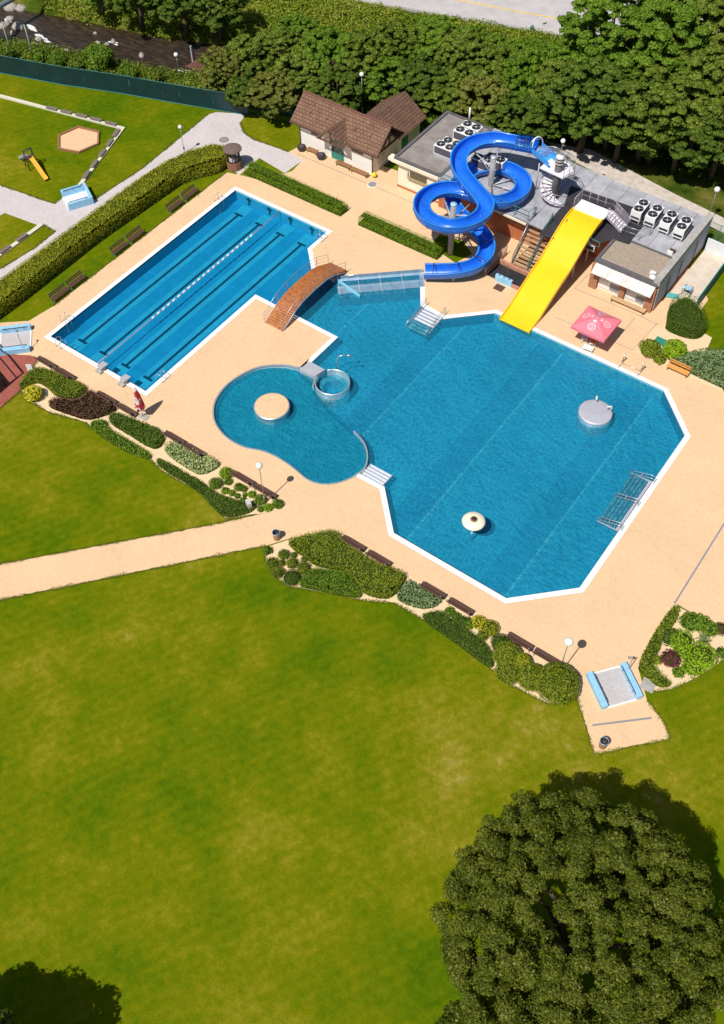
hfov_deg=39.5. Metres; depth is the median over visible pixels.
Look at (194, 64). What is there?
wooden weir
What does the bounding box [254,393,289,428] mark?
round pool island
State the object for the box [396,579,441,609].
grey green shrubs
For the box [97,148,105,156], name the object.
seat slab
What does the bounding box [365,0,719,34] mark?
road
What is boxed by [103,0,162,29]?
tree
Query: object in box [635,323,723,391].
planting bed
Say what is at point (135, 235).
bench
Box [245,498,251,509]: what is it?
signboard
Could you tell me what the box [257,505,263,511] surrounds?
ball shrub
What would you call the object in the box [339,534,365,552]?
bench
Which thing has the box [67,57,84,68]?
bush
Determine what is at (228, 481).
ball shrub
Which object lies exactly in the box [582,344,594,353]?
table
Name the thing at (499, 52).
tree
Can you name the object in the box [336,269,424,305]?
runout trough
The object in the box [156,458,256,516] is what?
hedge
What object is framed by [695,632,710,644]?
spiky plant
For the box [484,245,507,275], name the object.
ramp railing
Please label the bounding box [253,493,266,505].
ball shrub
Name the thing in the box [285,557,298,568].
ball shrub
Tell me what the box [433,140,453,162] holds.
air conditioner
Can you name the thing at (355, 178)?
drain channel
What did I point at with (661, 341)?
floor hatch
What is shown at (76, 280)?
bench
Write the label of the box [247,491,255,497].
ball shrub
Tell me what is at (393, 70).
tree
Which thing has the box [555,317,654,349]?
paving joint
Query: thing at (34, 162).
playground slide
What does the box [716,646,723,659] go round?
bush
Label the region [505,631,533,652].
bench
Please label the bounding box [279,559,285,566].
ball shrub
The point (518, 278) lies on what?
dark mat
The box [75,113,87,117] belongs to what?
seat slab
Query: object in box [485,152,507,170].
air conditioner
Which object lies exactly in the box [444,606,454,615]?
ball shrub
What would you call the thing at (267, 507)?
ball shrub
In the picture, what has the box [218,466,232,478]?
ball shrub
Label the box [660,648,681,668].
bush
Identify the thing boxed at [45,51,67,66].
bush
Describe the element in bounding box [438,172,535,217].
terrace railing
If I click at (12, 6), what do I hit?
boulder
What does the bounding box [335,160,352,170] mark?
bench
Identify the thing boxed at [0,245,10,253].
seat slab
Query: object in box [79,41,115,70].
bush
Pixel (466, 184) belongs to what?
blue tube slide
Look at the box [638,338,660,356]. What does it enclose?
bush
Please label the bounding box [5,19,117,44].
river foam
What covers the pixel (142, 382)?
lane floor panels
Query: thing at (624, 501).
pool stairs
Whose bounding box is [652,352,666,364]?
bush
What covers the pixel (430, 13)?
road kerb
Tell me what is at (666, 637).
bush
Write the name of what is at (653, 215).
air conditioner
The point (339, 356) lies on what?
water spout
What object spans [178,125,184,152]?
lamp post
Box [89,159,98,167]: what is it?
seat slab
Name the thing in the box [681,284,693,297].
steel rack
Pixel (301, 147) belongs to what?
planter
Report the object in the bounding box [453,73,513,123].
tree
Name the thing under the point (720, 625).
bench
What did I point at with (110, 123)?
seat slab
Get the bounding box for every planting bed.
[21,361,288,518]
[265,531,577,703]
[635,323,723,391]
[638,603,723,690]
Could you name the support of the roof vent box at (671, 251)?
on the terrace building at (626, 198)
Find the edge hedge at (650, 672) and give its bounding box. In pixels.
[638,604,680,687]
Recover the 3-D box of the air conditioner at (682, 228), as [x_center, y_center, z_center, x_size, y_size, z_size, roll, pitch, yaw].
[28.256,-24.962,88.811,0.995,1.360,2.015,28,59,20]
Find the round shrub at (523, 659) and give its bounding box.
[513,652,531,669]
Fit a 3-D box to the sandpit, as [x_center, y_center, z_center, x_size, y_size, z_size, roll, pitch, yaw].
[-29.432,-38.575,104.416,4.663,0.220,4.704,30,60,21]
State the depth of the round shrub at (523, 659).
67.16 m
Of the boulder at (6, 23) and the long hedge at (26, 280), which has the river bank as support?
the boulder at (6, 23)
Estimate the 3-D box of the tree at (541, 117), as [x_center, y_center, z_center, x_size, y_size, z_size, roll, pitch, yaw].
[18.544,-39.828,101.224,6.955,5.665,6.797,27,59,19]
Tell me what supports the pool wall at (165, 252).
on the pool floor at (506, 481)
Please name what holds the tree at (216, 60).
on the river bank
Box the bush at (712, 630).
[702,619,718,637]
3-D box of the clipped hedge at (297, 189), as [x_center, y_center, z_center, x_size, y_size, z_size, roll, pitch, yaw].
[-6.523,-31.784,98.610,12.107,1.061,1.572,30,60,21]
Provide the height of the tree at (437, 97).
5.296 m
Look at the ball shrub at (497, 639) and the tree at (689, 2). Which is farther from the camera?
the tree at (689, 2)
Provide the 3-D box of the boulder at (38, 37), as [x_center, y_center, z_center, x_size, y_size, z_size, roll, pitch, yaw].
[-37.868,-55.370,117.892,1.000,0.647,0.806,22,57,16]
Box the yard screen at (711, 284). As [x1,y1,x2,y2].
[696,263,723,304]
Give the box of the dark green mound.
[299,566,362,598]
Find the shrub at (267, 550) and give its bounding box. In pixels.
[261,545,272,554]
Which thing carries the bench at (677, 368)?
on the planting bed at (704, 340)
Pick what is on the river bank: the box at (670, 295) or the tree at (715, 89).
the tree at (715, 89)
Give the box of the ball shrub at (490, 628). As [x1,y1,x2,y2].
[480,619,498,637]
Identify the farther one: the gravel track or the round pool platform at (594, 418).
the gravel track
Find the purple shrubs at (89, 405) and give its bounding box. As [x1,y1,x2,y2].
[48,388,116,419]
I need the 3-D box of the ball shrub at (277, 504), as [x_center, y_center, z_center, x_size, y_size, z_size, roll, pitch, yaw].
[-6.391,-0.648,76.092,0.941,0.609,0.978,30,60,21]
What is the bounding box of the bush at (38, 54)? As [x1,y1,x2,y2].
[29,47,48,62]
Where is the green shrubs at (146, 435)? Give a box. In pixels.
[108,411,164,448]
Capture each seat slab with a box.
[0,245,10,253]
[15,232,27,241]
[45,105,57,110]
[60,109,71,113]
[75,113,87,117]
[81,170,90,178]
[89,116,101,121]
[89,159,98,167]
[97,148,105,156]
[105,120,116,125]
[105,138,113,145]
[111,129,119,136]
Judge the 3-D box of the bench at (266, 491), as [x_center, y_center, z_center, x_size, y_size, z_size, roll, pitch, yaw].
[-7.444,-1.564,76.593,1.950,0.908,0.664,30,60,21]
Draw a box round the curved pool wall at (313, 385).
[298,366,316,393]
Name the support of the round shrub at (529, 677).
on the planting bed at (442, 606)
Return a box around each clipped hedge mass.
[18,366,86,398]
[288,528,405,599]
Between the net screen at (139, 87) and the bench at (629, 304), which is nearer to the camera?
the bench at (629, 304)
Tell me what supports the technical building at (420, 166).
on the pool deck
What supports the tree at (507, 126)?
on the river bank
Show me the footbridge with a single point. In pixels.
(301, 290)
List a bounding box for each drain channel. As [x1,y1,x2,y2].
[298,154,412,202]
[592,717,651,725]
[674,523,723,603]
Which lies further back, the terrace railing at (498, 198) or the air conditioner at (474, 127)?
the air conditioner at (474, 127)
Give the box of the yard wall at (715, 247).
[705,238,723,257]
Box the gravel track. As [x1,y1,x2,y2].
[547,142,723,232]
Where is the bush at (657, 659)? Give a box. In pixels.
[654,655,662,665]
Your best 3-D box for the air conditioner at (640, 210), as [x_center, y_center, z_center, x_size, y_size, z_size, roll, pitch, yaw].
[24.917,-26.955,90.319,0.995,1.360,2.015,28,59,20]
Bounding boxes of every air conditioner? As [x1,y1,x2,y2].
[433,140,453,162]
[442,136,458,145]
[453,125,475,140]
[460,120,482,133]
[471,152,490,175]
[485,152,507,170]
[629,198,650,224]
[643,204,664,229]
[657,210,678,235]
[672,215,693,242]
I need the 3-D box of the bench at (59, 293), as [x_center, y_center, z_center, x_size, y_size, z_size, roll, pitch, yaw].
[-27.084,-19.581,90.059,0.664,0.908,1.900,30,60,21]
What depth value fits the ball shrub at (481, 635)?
69.08 m
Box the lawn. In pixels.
[0,73,723,1023]
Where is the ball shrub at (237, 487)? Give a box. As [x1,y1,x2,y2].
[233,482,242,491]
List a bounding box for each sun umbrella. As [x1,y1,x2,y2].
[134,388,148,420]
[571,305,620,346]
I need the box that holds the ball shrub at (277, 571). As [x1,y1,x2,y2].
[270,566,283,577]
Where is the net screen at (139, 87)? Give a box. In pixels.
[0,55,247,114]
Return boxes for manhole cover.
[219,137,228,142]
[367,181,376,187]
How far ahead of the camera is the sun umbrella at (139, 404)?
80.36 m
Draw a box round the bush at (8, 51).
[0,43,20,57]
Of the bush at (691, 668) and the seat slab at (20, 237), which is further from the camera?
the seat slab at (20, 237)
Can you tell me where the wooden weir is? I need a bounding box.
[179,45,207,73]
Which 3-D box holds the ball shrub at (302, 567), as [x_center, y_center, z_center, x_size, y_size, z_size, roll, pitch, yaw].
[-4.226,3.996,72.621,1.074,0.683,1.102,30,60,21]
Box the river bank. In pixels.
[0,0,723,232]
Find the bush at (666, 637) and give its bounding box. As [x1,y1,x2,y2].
[660,626,676,646]
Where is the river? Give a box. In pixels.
[0,8,551,113]
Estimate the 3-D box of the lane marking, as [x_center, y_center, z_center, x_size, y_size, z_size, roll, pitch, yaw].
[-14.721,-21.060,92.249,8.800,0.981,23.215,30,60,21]
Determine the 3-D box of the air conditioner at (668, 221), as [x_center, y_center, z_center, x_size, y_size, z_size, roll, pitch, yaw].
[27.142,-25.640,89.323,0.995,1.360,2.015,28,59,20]
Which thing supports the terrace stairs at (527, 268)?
on the pool deck
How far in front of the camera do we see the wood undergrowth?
103.49 m
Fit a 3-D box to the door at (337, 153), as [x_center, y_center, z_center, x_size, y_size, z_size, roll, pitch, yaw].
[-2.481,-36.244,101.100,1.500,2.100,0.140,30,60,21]
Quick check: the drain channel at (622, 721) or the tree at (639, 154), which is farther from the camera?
the tree at (639, 154)
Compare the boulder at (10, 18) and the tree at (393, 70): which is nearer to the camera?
the tree at (393, 70)
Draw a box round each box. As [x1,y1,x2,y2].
[495,266,512,287]
[665,292,678,298]
[667,248,675,254]
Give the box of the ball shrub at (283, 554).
[277,549,289,559]
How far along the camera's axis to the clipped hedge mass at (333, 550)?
72.55 m
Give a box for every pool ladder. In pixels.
[59,312,73,333]
[214,192,224,211]
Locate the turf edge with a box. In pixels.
[0,114,723,755]
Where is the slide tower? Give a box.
[528,136,576,206]
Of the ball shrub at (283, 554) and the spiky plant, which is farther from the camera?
the ball shrub at (283, 554)
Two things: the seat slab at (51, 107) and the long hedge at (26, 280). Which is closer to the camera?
the long hedge at (26, 280)
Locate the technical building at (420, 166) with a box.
[388,107,492,202]
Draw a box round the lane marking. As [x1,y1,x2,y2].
[78,198,314,381]
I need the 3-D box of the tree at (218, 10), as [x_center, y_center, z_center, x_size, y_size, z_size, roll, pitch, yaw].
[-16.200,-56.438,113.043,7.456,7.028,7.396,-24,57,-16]
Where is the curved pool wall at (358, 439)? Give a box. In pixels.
[353,431,367,478]
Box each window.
[350,148,363,155]
[407,172,427,185]
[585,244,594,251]
[598,277,619,293]
[625,289,645,304]
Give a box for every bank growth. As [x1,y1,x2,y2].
[0,37,265,91]
[43,0,570,69]
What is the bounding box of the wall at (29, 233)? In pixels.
[0,223,42,256]
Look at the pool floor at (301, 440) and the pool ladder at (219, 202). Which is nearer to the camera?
the pool floor at (301, 440)
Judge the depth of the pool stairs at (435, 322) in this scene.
87.98 m
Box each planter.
[297,143,305,151]
[317,152,325,160]
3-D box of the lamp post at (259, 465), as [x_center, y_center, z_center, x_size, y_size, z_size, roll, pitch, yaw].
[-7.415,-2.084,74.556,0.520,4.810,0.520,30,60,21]
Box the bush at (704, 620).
[695,613,711,632]
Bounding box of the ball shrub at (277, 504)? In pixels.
[272,498,283,508]
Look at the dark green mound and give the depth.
71.70 m
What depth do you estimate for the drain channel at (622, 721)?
65.62 m
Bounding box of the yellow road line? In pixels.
[458,0,556,18]
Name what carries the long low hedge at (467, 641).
on the planting bed at (442, 606)
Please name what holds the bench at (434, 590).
on the planting bed at (442, 606)
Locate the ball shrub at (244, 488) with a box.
[240,485,247,492]
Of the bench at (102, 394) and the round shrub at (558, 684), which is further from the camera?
the bench at (102, 394)
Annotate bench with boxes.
[33,355,55,368]
[48,282,68,302]
[52,366,74,379]
[65,270,85,289]
[93,390,115,404]
[109,237,128,256]
[113,402,136,417]
[126,224,144,243]
[161,430,184,445]
[165,195,183,213]
[181,183,198,201]
[181,442,204,456]
[229,470,253,487]
[251,483,276,500]
[306,146,318,153]
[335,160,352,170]
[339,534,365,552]
[350,166,368,176]
[365,549,391,566]
[419,581,446,599]
[446,597,473,617]
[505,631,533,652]
[532,647,559,665]
[610,295,646,315]
[667,358,691,377]
[715,622,723,635]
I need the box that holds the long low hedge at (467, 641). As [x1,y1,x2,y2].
[422,610,494,667]
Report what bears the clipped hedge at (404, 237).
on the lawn
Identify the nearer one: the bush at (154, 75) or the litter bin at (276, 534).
the litter bin at (276, 534)
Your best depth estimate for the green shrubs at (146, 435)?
80.43 m
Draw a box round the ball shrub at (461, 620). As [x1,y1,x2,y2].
[456,615,468,627]
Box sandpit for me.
[58,126,99,153]
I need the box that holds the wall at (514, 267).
[497,258,528,275]
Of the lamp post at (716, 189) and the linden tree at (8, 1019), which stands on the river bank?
the lamp post at (716, 189)
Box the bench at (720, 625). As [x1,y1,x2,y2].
[715,622,723,635]
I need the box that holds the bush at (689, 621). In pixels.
[677,611,699,632]
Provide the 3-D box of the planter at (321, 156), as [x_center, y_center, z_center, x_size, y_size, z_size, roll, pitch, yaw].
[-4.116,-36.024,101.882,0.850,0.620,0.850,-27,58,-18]
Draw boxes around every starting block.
[95,361,107,374]
[117,374,130,387]
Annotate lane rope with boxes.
[96,211,279,363]
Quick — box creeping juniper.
[90,418,151,458]
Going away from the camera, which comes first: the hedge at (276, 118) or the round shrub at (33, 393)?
the round shrub at (33, 393)
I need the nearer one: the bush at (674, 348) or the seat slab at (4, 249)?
the bush at (674, 348)
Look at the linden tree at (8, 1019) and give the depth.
50.93 m
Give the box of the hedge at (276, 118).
[248,107,291,123]
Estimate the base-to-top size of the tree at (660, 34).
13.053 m
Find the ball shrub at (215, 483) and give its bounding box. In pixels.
[208,477,222,489]
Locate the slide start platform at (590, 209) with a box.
[573,189,651,240]
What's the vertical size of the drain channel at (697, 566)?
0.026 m
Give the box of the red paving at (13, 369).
[0,355,35,406]
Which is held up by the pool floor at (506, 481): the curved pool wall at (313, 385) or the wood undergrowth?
the curved pool wall at (313, 385)
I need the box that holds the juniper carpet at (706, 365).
[669,347,723,388]
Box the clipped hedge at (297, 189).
[244,160,347,216]
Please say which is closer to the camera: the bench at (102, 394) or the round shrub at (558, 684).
the round shrub at (558, 684)
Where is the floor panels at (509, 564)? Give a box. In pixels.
[341,332,650,596]
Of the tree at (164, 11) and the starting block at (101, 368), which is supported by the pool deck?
the starting block at (101, 368)
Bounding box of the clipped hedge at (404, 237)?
[358,211,443,259]
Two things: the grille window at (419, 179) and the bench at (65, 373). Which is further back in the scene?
the grille window at (419, 179)
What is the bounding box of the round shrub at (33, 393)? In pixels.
[23,384,41,402]
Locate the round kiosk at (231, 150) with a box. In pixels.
[223,143,241,171]
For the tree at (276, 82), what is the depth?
102.99 m
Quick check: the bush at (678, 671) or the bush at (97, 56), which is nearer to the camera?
the bush at (678, 671)
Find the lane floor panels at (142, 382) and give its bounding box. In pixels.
[68,205,315,389]
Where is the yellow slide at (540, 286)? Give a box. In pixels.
[499,207,602,334]
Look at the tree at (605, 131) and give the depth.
94.31 m
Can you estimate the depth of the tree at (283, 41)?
106.34 m
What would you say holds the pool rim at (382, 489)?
on the pool wall at (165, 252)
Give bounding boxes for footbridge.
[263,254,347,331]
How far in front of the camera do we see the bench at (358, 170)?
100.15 m
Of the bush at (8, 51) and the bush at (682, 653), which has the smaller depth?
the bush at (682, 653)
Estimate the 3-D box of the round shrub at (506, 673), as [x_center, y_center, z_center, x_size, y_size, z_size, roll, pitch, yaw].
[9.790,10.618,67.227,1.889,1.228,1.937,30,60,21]
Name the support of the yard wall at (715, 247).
on the lawn
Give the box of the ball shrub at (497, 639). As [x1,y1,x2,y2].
[490,633,510,648]
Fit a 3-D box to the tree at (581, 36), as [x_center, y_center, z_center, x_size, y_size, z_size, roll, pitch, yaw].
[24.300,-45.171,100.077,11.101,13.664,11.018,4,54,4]
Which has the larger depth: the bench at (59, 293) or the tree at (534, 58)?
the tree at (534, 58)
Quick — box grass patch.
[433,234,471,261]
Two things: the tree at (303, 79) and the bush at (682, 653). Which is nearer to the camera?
the bush at (682, 653)
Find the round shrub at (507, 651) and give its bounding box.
[491,641,521,665]
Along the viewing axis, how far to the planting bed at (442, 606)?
71.01 m
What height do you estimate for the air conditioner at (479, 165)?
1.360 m
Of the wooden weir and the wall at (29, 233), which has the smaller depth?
the wall at (29, 233)
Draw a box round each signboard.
[25,364,32,370]
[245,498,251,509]
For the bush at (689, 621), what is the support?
on the planting bed at (716, 641)
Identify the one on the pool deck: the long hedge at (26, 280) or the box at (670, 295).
the box at (670, 295)
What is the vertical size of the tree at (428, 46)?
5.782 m
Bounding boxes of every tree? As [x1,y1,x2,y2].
[0,1008,16,1023]
[83,0,105,13]
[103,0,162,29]
[142,0,208,38]
[183,0,250,39]
[195,44,246,92]
[224,33,279,77]
[224,70,269,112]
[243,69,299,118]
[247,26,302,71]
[271,12,316,41]
[272,47,330,94]
[297,25,360,76]
[308,65,367,109]
[330,32,388,84]
[356,54,413,101]
[364,20,425,70]
[390,52,448,109]
[400,29,456,73]
[415,14,459,42]
[419,69,484,116]
[429,786,723,1023]
[432,29,495,78]
[434,994,540,1023]
[450,24,491,61]
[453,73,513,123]
[465,43,524,105]
[478,34,515,69]
[481,91,545,135]
[499,44,560,103]
[511,37,557,57]
[513,86,567,141]
[528,57,589,129]
[539,51,632,152]
[549,90,595,146]
[552,0,665,92]
[578,69,669,163]
[589,99,625,152]
[600,0,714,91]
[612,62,713,165]
[616,91,680,163]
[638,0,723,38]
[642,100,722,174]
[658,38,723,148]
[665,0,723,95]
[677,95,723,182]
[693,80,723,148]
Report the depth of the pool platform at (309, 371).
84.45 m
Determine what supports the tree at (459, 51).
on the river bank
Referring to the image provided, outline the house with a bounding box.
[289,90,426,173]
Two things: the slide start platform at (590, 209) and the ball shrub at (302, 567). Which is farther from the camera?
the slide start platform at (590, 209)
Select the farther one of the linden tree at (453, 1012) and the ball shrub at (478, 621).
the ball shrub at (478, 621)
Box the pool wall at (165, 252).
[51,190,684,603]
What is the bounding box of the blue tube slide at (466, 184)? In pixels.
[413,131,539,281]
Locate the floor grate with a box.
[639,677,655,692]
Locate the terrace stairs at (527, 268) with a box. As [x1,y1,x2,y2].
[511,206,567,270]
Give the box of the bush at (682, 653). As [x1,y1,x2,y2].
[676,645,690,659]
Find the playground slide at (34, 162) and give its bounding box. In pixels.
[18,147,47,179]
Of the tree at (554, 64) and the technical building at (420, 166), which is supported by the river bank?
the tree at (554, 64)
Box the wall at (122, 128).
[0,94,124,184]
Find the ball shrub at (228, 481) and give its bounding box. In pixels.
[223,478,232,484]
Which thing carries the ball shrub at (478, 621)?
on the planting bed at (442, 606)
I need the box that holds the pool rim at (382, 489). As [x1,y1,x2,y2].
[44,187,690,603]
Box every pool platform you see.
[299,361,324,384]
[576,395,612,435]
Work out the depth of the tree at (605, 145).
98.34 m
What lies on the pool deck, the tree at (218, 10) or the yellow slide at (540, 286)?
the yellow slide at (540, 286)
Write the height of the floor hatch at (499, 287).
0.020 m
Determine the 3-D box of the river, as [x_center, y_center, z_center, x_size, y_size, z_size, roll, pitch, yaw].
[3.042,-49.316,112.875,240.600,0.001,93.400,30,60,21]
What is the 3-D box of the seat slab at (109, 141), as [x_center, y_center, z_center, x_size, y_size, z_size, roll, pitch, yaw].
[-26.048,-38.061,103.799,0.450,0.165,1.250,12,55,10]
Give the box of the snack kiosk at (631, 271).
[588,239,671,312]
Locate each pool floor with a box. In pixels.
[60,200,679,597]
[215,372,365,482]
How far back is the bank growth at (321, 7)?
117.97 m
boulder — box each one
[0,20,10,28]
[3,2,16,11]
[6,16,13,20]
[11,22,23,29]
[15,4,25,11]
[35,36,42,40]
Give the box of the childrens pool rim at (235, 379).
[212,364,353,484]
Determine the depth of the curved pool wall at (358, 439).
79.74 m
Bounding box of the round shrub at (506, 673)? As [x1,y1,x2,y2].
[494,660,519,685]
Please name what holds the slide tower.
on the terrace building at (626, 198)
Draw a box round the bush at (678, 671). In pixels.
[672,666,685,677]
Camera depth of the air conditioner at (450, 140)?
96.01 m
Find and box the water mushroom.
[462,512,485,541]
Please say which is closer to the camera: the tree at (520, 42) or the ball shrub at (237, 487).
the ball shrub at (237, 487)
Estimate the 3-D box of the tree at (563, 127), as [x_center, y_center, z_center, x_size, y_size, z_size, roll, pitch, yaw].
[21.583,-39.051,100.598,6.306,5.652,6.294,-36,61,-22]
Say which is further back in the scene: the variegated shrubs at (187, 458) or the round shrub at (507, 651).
the variegated shrubs at (187, 458)
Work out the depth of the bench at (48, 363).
84.90 m
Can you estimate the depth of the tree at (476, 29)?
108.62 m
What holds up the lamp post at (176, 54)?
on the river bank
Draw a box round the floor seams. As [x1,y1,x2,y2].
[102,240,653,597]
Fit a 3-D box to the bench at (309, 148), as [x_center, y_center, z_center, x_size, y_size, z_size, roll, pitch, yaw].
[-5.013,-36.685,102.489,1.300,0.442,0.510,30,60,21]
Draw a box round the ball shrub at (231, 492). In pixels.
[228,489,235,495]
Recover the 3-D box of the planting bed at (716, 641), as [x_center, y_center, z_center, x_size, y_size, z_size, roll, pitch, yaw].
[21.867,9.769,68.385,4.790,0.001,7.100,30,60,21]
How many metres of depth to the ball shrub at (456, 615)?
70.11 m
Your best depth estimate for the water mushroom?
73.24 m
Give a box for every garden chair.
[581,334,587,343]
[589,338,595,346]
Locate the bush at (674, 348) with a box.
[661,339,687,360]
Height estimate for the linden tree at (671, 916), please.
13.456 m
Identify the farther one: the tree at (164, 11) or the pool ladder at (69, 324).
the tree at (164, 11)
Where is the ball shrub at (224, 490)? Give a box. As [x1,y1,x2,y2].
[220,487,228,493]
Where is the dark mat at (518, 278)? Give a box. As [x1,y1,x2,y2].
[487,263,526,286]
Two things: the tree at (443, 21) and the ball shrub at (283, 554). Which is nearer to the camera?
the ball shrub at (283, 554)
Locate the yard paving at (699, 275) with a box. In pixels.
[671,250,723,302]
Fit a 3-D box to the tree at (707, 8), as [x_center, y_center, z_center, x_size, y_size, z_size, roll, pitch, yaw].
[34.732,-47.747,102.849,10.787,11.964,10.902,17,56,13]
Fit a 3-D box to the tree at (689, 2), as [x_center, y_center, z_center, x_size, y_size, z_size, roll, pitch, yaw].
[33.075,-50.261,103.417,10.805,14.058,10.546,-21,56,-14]
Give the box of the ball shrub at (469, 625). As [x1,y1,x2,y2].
[465,617,473,629]
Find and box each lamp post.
[174,52,179,75]
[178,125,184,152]
[256,462,264,500]
[359,72,363,112]
[560,637,573,666]
[709,186,719,213]
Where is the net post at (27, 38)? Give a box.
[23,23,32,53]
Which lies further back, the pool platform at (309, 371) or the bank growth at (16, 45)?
the bank growth at (16, 45)
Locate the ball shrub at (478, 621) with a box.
[471,614,485,629]
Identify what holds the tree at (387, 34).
on the river bank
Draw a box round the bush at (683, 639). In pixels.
[669,628,694,651]
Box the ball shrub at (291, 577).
[282,568,301,585]
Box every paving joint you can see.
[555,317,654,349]
[574,274,657,324]
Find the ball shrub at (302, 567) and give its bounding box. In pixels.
[296,561,310,574]
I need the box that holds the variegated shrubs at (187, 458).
[164,440,219,474]
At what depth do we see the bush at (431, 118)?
103.81 m
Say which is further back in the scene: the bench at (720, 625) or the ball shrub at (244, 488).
the ball shrub at (244, 488)
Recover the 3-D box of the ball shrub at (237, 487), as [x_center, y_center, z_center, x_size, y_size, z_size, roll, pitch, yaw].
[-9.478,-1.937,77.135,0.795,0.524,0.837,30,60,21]
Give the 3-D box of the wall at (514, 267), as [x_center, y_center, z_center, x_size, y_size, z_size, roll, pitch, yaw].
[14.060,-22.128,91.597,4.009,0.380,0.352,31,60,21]
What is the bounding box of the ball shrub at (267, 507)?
[263,503,272,511]
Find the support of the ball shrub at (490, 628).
on the planting bed at (442, 606)
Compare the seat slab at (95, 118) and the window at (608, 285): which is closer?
the window at (608, 285)
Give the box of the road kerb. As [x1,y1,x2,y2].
[354,0,562,35]
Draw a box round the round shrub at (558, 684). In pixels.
[536,661,580,705]
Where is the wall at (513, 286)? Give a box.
[511,284,519,289]
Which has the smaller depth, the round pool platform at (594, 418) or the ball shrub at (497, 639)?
the ball shrub at (497, 639)
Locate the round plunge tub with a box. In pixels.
[315,369,350,408]
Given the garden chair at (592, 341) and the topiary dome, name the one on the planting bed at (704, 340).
the topiary dome
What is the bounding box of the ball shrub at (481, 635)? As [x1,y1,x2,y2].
[476,630,488,639]
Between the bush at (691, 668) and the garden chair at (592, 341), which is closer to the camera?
the bush at (691, 668)
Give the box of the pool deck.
[0,146,723,753]
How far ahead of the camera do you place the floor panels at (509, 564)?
80.79 m
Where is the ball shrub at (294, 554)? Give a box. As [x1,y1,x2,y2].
[290,552,297,557]
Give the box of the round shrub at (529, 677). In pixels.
[516,662,543,691]
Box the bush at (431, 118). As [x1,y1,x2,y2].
[420,112,439,130]
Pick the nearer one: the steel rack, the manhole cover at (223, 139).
the steel rack
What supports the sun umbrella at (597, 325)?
on the pool deck
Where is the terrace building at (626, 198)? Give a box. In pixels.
[436,128,713,310]
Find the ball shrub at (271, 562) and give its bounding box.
[265,557,278,569]
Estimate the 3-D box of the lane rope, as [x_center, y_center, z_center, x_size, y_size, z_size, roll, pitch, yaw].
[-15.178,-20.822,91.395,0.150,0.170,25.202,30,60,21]
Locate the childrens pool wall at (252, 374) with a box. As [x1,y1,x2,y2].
[215,367,302,474]
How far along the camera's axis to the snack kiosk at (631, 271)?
87.71 m
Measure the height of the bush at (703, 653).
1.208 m
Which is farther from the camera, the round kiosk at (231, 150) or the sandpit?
the sandpit
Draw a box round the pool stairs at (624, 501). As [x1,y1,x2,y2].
[595,470,655,531]
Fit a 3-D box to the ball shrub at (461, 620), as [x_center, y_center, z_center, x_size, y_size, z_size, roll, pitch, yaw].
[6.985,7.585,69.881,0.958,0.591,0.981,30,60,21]
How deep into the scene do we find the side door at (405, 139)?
101.45 m
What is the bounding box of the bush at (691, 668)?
[681,654,706,677]
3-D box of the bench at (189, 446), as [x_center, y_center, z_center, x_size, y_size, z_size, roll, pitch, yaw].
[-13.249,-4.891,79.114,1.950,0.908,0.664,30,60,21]
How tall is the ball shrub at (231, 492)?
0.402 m
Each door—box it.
[331,139,343,161]
[401,134,407,149]
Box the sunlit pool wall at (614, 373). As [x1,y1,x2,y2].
[236,191,662,399]
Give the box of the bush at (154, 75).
[142,67,166,81]
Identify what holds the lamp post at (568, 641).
on the planting bed at (442, 606)
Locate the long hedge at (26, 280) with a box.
[0,143,230,318]
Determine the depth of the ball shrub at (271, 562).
72.75 m
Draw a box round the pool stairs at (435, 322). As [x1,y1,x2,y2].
[405,298,445,337]
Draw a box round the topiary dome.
[665,293,708,338]
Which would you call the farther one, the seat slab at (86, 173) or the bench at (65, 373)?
the seat slab at (86, 173)
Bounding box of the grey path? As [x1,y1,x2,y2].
[0,112,301,279]
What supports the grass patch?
on the pool deck
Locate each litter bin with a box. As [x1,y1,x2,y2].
[272,529,279,540]
[598,737,608,749]
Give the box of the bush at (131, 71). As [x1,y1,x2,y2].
[119,63,139,76]
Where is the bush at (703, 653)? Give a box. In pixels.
[687,640,717,671]
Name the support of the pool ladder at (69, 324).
attached to the pool deck
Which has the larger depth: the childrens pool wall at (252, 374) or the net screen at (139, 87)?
the net screen at (139, 87)
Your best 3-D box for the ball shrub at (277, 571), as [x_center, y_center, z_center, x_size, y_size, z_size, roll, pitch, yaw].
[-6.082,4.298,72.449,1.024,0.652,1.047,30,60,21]
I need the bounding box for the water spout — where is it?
[336,355,351,369]
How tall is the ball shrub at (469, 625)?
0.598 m
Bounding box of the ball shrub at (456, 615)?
[451,611,460,619]
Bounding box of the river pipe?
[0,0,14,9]
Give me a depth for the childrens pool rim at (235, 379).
81.24 m
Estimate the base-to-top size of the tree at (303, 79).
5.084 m
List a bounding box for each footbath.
[0,323,31,355]
[60,182,93,210]
[586,656,642,709]
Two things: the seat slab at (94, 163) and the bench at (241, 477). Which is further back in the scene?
the seat slab at (94, 163)
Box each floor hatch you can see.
[493,283,505,291]
[655,336,667,345]
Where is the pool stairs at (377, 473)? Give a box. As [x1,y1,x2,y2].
[359,464,392,487]
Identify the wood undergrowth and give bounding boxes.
[212,16,723,190]
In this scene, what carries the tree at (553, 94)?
on the river bank
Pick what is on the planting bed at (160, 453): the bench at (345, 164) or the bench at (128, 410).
the bench at (128, 410)
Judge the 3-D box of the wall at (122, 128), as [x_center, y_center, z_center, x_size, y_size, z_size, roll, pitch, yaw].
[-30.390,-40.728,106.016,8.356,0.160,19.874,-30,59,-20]
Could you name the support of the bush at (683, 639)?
on the planting bed at (716, 641)

